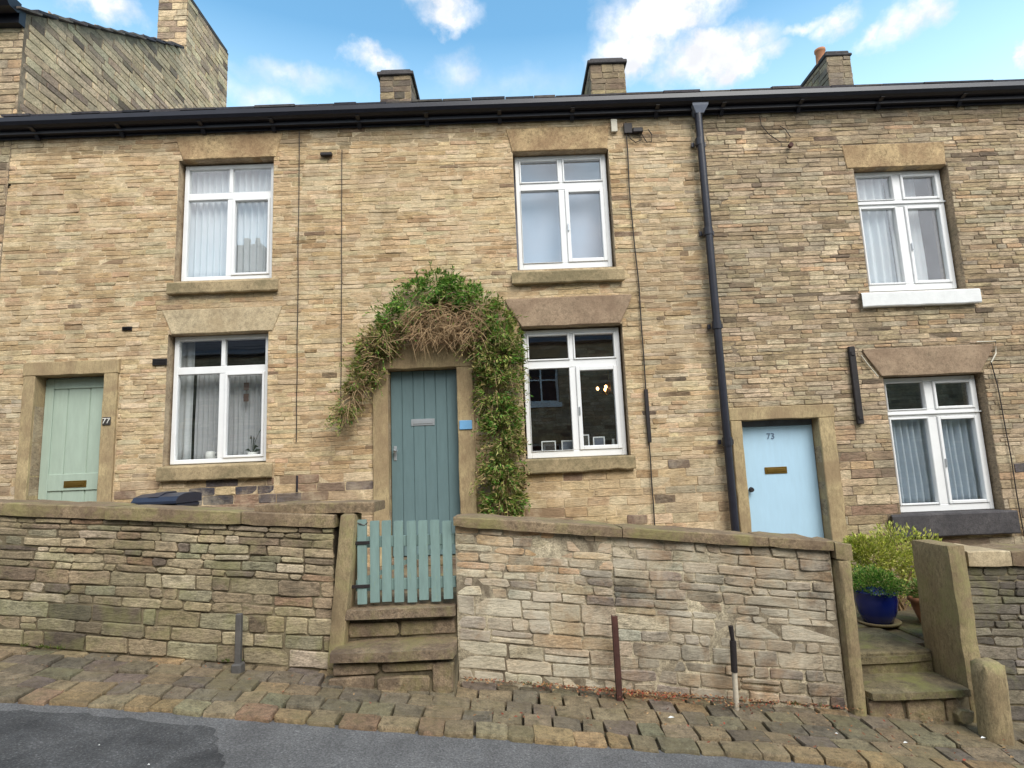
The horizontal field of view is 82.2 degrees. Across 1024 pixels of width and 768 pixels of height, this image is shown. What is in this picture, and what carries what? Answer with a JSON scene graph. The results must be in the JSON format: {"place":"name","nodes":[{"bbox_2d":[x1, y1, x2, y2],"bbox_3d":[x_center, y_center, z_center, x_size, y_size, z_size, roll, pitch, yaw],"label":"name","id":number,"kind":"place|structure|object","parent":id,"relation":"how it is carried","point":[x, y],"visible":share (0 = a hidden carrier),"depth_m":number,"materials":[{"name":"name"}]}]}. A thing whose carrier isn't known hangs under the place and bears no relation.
{"place":"outdoors","nodes":[
{"label":"outdoors","id":0,"kind":"place"},
{"bbox_2d":[0,702,842,767],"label":"road","id":1,"kind":"structure","parent":0,"point":[248,744],"depth_m":3.32,"materials":[{"name":"grey asphalt"}]},
{"bbox_2d":[0,709,225,767],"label":"road repair","id":2,"kind":"structure","parent":1,"relation":"on","point":[30,739],"depth_m":3.10,"materials":[{"name":"asphalt"}]},
{"bbox_2d":[0,645,1023,767],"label":"pavement","id":3,"kind":"structure","parent":0,"point":[94,680],"depth_m":3.76,"materials":[{"name":"stone"}]},
{"bbox_2d":[231,613,244,672],"bbox_3d":[-1.916,1.845,4.115,0.070,0.454,0.080,-2,-8,0],"label":"iron stub post","id":4,"kind":"object","parent":3,"relation":"on","point":[238,666],"visible":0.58,"depth_m":4.10,"materials":[{"name":"grey metal"}]},
{"bbox_2d":[327,512,361,673],"bbox_3d":[-1.244,1.568,4.358,0.230,1.202,0.247,-2,-8,0],"label":"stone gate post","id":5,"kind":"object","parent":3,"relation":"on","point":[345,581],"visible":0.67,"depth_m":4.27,"materials":[{"name":"beige stone"}]},
{"bbox_2d":[352,519,456,603],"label":"picket gate","id":6,"kind":"structure","parent":5,"relation":"attached to","point":[373,583],"depth_m":4.33,"materials":[{"name":"green paint"}]},
{"bbox_2d":[328,592,458,696],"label":"stone steps","id":7,"kind":"structure","parent":3,"relation":"on","point":[392,645],"depth_m":4.06,"materials":[{"name":"beige stone"}]},
{"bbox_2d":[20,643,828,706],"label":"weeds","id":8,"kind":"object","parent":3,"relation":"on","point":[57,647],"visible":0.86,"depth_m":4.17,"materials":[{"name":"green plant"}]},
{"bbox_2d":[611,615,622,700],"bbox_3d":[0.738,1.968,4.116,0.040,0.660,0.045,-2,-8,0],"label":"iron stub post","id":9,"kind":"object","parent":3,"relation":"on","point":[616,656],"visible":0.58,"depth_m":4.10,"materials":[{"name":"brown metal"}]},
{"bbox_2d":[728,625,738,710],"bbox_3d":[1.554,2.022,4.093,0.060,0.642,0.044,2,-9,-25],"label":"iron stub post","id":10,"kind":"object","parent":3,"relation":"on","point":[733,658],"visible":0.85,"depth_m":4.09,"materials":[{"name":"metal"}]},
{"bbox_2d":[861,654,973,724],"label":"stone steps","id":11,"kind":"structure","parent":3,"relation":"on","point":[936,697],"depth_m":4.13,"materials":[{"name":"beige stone"}]},
{"bbox_2d":[911,539,980,722],"bbox_3d":[3.282,1.811,4.424,0.148,1.219,0.432,-2,-8,0],"label":"stone gate post","id":12,"kind":"object","parent":3,"relation":"on","point":[946,610],"visible":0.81,"depth_m":4.33,"materials":[{"name":"beige stone"}]},
{"bbox_2d":[969,658,1014,745],"bbox_3d":[3.227,2.237,3.933,0.189,0.740,0.178,-2,-8,0],"label":"stone bollard","id":13,"kind":"object","parent":3,"relation":"on","point":[993,713],"visible":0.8,"depth_m":3.89,"materials":[{"name":"beige stone"}]},
{"bbox_2d":[18,0,1023,106],"label":"sky","id":14,"kind":"structure","parent":0,"point":[296,52],"materials":[{"name":"blue"}]},
{"bbox_2d":[355,565,925,647],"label":"yard paving","id":15,"kind":"structure","parent":0,"point":[911,638],"depth_m":5.04,"materials":[{"name":"stone"}]},
{"bbox_2d":[131,491,201,505],"bbox_3d":[-3.178,1.443,5.409,0.400,0.896,0.472,-2,-8,0],"label":"wheelie bin","id":16,"kind":"object","parent":15,"relation":"on","point":[177,498],"visible":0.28,"depth_m":5.30,"materials":[{"name":"blue plastic"}]},
{"bbox_2d":[841,520,941,610],"bbox_3d":[3.816,1.785,5.794,1.172,0.864,0.546,-2,-8,0],"label":"shrub","id":17,"kind":"object","parent":15,"relation":"on","point":[885,546],"visible":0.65,"depth_m":5.75,"materials":[{"name":"green plant"}]},
{"bbox_2d":[855,604,933,673],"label":"yard flagstones","id":18,"kind":"object","parent":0,"point":[876,641],"visible":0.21,"depth_m":4.64,"materials":[{"name":"stone"}]},
{"bbox_2d":[852,563,908,627],"bbox_3d":[3.261,1.883,5.288,0.529,0.509,0.555,-2,-8,0],"label":"potted plant","id":19,"kind":"object","parent":18,"relation":"on","point":[877,606],"visible":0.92,"depth_m":5.18,"materials":[{"name":"green plant"}]},
{"bbox_2d":[905,577,921,622],"bbox_3d":[3.701,1.897,5.195,0.379,0.417,0.387,-2,-8,0],"label":"potted plant","id":20,"kind":"object","parent":18,"relation":"on","point":[912,596],"visible":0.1,"depth_m":5.21,"materials":[{"name":"green plant"}]},
{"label":"ground","id":21,"kind":"structure","parent":0,"visible":0},
{"bbox_2d":[0,0,227,270],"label":"tall house","id":22,"kind":"structure","parent":21,"relation":"on","point":[50,63],"depth_m":8.55,"materials":[{"name":"stone"}]},
{"bbox_2d":[0,499,384,670],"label":"garden wall","id":23,"kind":"structure","parent":21,"relation":"on","point":[150,581],"depth_m":4.29,"materials":[{"name":"stone"}]},
{"bbox_2d":[0,69,419,507],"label":"cottage","id":24,"kind":"structure","parent":21,"relation":"on","point":[108,306],"depth_m":6.70,"materials":[{"name":"stone"}]},
{"bbox_2d":[37,377,103,501],"bbox_3d":[-4.885,0.975,6.545,0.756,2.128,0.095,-2,-8,0],"label":"door","id":25,"kind":"structure","parent":24,"relation":"in","point":[69,463],"depth_m":6.61,"materials":[{"name":"green paint"}]},
{"bbox_2d":[178,342,194,459],"bbox_3d":[-3.787,0.178,6.836,0.166,1.432,0.026,-2,-8,0],"label":"curtain","id":26,"kind":"object","parent":24,"relation":"hanging from","point":[186,408],"visible":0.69,"depth_m":6.83,"materials":[{"name":"white fabric"}]},
{"bbox_2d":[205,451,216,458],"bbox_3d":[-3.423,0.818,6.691,0.128,0.105,0.104,3,-10,-34],"label":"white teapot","id":27,"kind":"object","parent":24,"relation":"on","point":[209,454],"visible":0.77,"depth_m":6.65,"materials":[{"name":"white ceramic"}]},
{"bbox_2d":[170,334,267,464],"bbox_3d":[-3.292,0.164,6.666,1.087,1.452,0.082,-2,-8,0],"label":"window","id":28,"kind":"structure","parent":24,"relation":"in","point":[225,371],"depth_m":6.66,"materials":[{"name":"white paint"}]},
{"bbox_2d":[181,163,273,281],"bbox_3d":[-3.345,-1.915,6.966,1.072,1.430,0.082,-2,-8,0],"label":"window","id":29,"kind":"structure","parent":24,"relation":"in","point":[232,198],"depth_m":6.96,"materials":[{"name":"white paint"}]},
{"bbox_2d":[194,374,261,458],"bbox_3d":[-3.181,0.342,6.813,0.983,1.052,0.041,-2,-8,0],"label":"curtain","id":30,"kind":"object","parent":24,"relation":"hanging from","point":[244,422],"visible":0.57,"depth_m":6.81,"materials":[{"name":"grey fabric"}]},
{"bbox_2d":[188,170,270,276],"bbox_3d":[-3.345,-1.925,7.072,1.158,1.420,0.054,-2,-8,0],"label":"curtain","id":31,"kind":"object","parent":24,"relation":"hanging from","point":[208,240],"visible":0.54,"depth_m":7.06,"materials":[{"name":"white fabric"}]},
{"bbox_2d":[243,375,248,401],"bbox_3d":[-3.063,0.077,6.770,0.060,0.500,0.008,-2,-8,0],"label":"hanging ornament","id":32,"kind":"object","parent":24,"relation":"hanging from","point":[246,396],"visible":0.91,"depth_m":6.77,"materials":[{"name":"metal"}]},
{"bbox_2d":[246,430,260,454],"bbox_3d":[-2.915,0.643,6.690,0.251,0.410,0.111,-6,-9,23],"label":"orchid","id":33,"kind":"object","parent":24,"relation":"on","point":[253,452],"visible":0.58,"depth_m":6.69,"materials":[{"name":"green plant"}]},
{"bbox_2d":[325,58,733,566],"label":"cottage","id":34,"kind":"structure","parent":21,"relation":"on","point":[430,180],"depth_m":6.74,"materials":[{"name":"stone"}]},
{"bbox_2d":[391,370,459,556],"bbox_3d":[-0.965,0.855,6.520,0.758,2.042,0.114,-2,-8,0],"label":"door","id":35,"kind":"structure","parent":34,"relation":"in","point":[424,412],"depth_m":6.56,"materials":[{"name":"teal paint"}]},
{"bbox_2d":[319,261,532,516],"bbox_3d":[-0.896,0.346,6.269,2.274,3.438,0.480,-2,-8,0],"label":"climbing plant","id":36,"kind":"object","parent":34,"relation":"attached to","point":[500,358],"visible":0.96,"depth_m":6.38,"materials":[{"name":"green plant"}]},
{"bbox_2d":[541,441,555,450],"bbox_3d":[0.419,0.734,6.730,0.165,0.160,0.070,-2,-8,0],"label":"picture frame","id":37,"kind":"object","parent":34,"relation":"on","point":[548,445],"visible":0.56,"depth_m":6.71,"materials":[{"name":"white paint"}]},
{"bbox_2d":[513,162,602,269],"bbox_3d":[0.602,-2.046,7.159,1.131,1.405,0.026,-2,-8,0],"label":"roller blind","id":38,"kind":"object","parent":34,"relation":"attached to","point":[541,229],"depth_m":7.16,"materials":[{"name":"fabric"}]},
{"bbox_2d":[514,154,612,269],"bbox_3d":[0.603,-2.046,6.984,1.091,1.415,0.100,-2,-8,0],"label":"window","id":39,"kind":"structure","parent":34,"relation":"in","point":[564,188],"depth_m":6.98,"materials":[{"name":"white paint"}]},
{"bbox_2d":[561,440,572,449],"bbox_3d":[0.636,0.726,6.732,0.140,0.158,0.070,-2,-8,0],"label":"picture frame","id":40,"kind":"object","parent":34,"relation":"on","point":[566,444],"visible":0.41,"depth_m":6.71,"materials":[{"name":"white paint"}]},
{"bbox_2d":[522,327,626,458],"bbox_3d":[0.700,0.093,6.676,1.112,1.460,0.100,-2,-8,0],"label":"window","id":41,"kind":"structure","parent":34,"relation":"in","point":[575,365],"depth_m":6.67,"materials":[{"name":"white paint"}]},
{"bbox_2d":[583,434,589,445],"bbox_3d":[0.825,0.691,6.737,0.120,0.215,0.070,-2,-8,0],"label":"picture frame","id":42,"kind":"object","parent":34,"relation":"on","point":[586,440],"visible":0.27,"depth_m":6.71,"materials":[{"name":"white paint"}]},
{"bbox_2d":[593,437,604,444],"bbox_3d":[0.995,0.699,6.736,0.135,0.185,0.070,-2,-8,0],"label":"picture frame","id":43,"kind":"object","parent":34,"relation":"on","point":[598,440],"visible":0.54,"depth_m":6.71,"materials":[{"name":"white paint"}]},
{"bbox_2d":[596,337,613,394],"bbox_3d":[1.346,-0.259,8.331,0.341,0.825,0.342,-2,-8,0],"label":"chandelier","id":44,"kind":"object","parent":34,"relation":"hanging from","point":[608,386],"visible":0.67,"depth_m":8.27,"materials":[{"name":"gold metal"}]},
{"bbox_2d":[453,513,852,711],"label":"garden wall","id":45,"kind":"structure","parent":21,"relation":"on","point":[540,600],"depth_m":4.27,"materials":[{"name":"stone"}]},
{"bbox_2d":[830,557,866,716],"bbox_3d":[2.438,1.887,4.310,0.126,1.205,0.268,-2,-8,0],"label":"stone gate post","id":46,"kind":"object","parent":21,"relation":"on","point":[848,630],"visible":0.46,"depth_m":4.21,"materials":[{"name":"beige stone"}]},
{"bbox_2d":[691,46,1023,597],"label":"cottage","id":47,"kind":"structure","parent":21,"relation":"on","point":[834,361],"depth_m":6.71,"materials":[{"name":"stone"}]},
{"bbox_2d":[742,425,823,537],"bbox_3d":[2.998,1.362,6.484,0.845,1.800,0.110,-2,-8,0],"label":"door","id":48,"kind":"structure","parent":47,"relation":"in","point":[781,471],"depth_m":6.54,"materials":[{"name":"blue paint"}]},
{"bbox_2d":[856,178,896,282],"bbox_3d":[4.308,-1.816,7.072,0.509,1.462,0.064,-2,-8,0],"label":"curtain","id":49,"kind":"object","parent":47,"relation":"hanging from","point":[880,258],"visible":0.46,"depth_m":7.06,"materials":[{"name":"white fabric"}]},
{"bbox_2d":[883,178,927,281],"bbox_3d":[4.793,-1.826,7.144,0.375,1.462,0.017,-2,-8,0],"label":"curtain","id":50,"kind":"object","parent":47,"relation":"hanging from","point":[919,253],"visible":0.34,"depth_m":7.14,"materials":[{"name":"white fabric"}]},
{"bbox_2d":[854,170,956,291],"bbox_3d":[4.621,-1.820,6.960,1.079,1.472,0.100,-2,-8,0],"label":"window","id":51,"kind":"structure","parent":47,"relation":"in","point":[899,204],"depth_m":6.96,"materials":[{"name":"white paint"}]},
{"bbox_2d":[891,419,935,503],"bbox_3d":[4.483,0.848,6.685,0.540,1.095,0.091,-2,-8,0],"label":"curtain","id":52,"kind":"object","parent":47,"relation":"hanging from","point":[913,461],"visible":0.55,"depth_m":6.67,"materials":[{"name":"fabric"}]},
{"bbox_2d":[883,375,993,512],"bbox_3d":[4.755,0.663,6.603,1.094,1.495,0.100,-2,-8,0],"label":"window","id":53,"kind":"structure","parent":47,"relation":"in","point":[932,414],"depth_m":6.60,"materials":[{"name":"white paint"}]},
{"bbox_2d":[922,405,982,499],"bbox_3d":[5.025,0.811,6.692,0.527,1.125,0.094,-2,-8,0],"label":"curtain","id":54,"kind":"object","parent":47,"relation":"hanging from","point":[963,470],"visible":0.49,"depth_m":6.67,"materials":[{"name":"fabric"}]},
{"bbox_2d":[953,543,1023,722],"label":"garden wall","id":55,"kind":"structure","parent":21,"relation":"on","point":[996,574],"depth_m":4.31,"materials":[{"name":"stone"}]}
]}

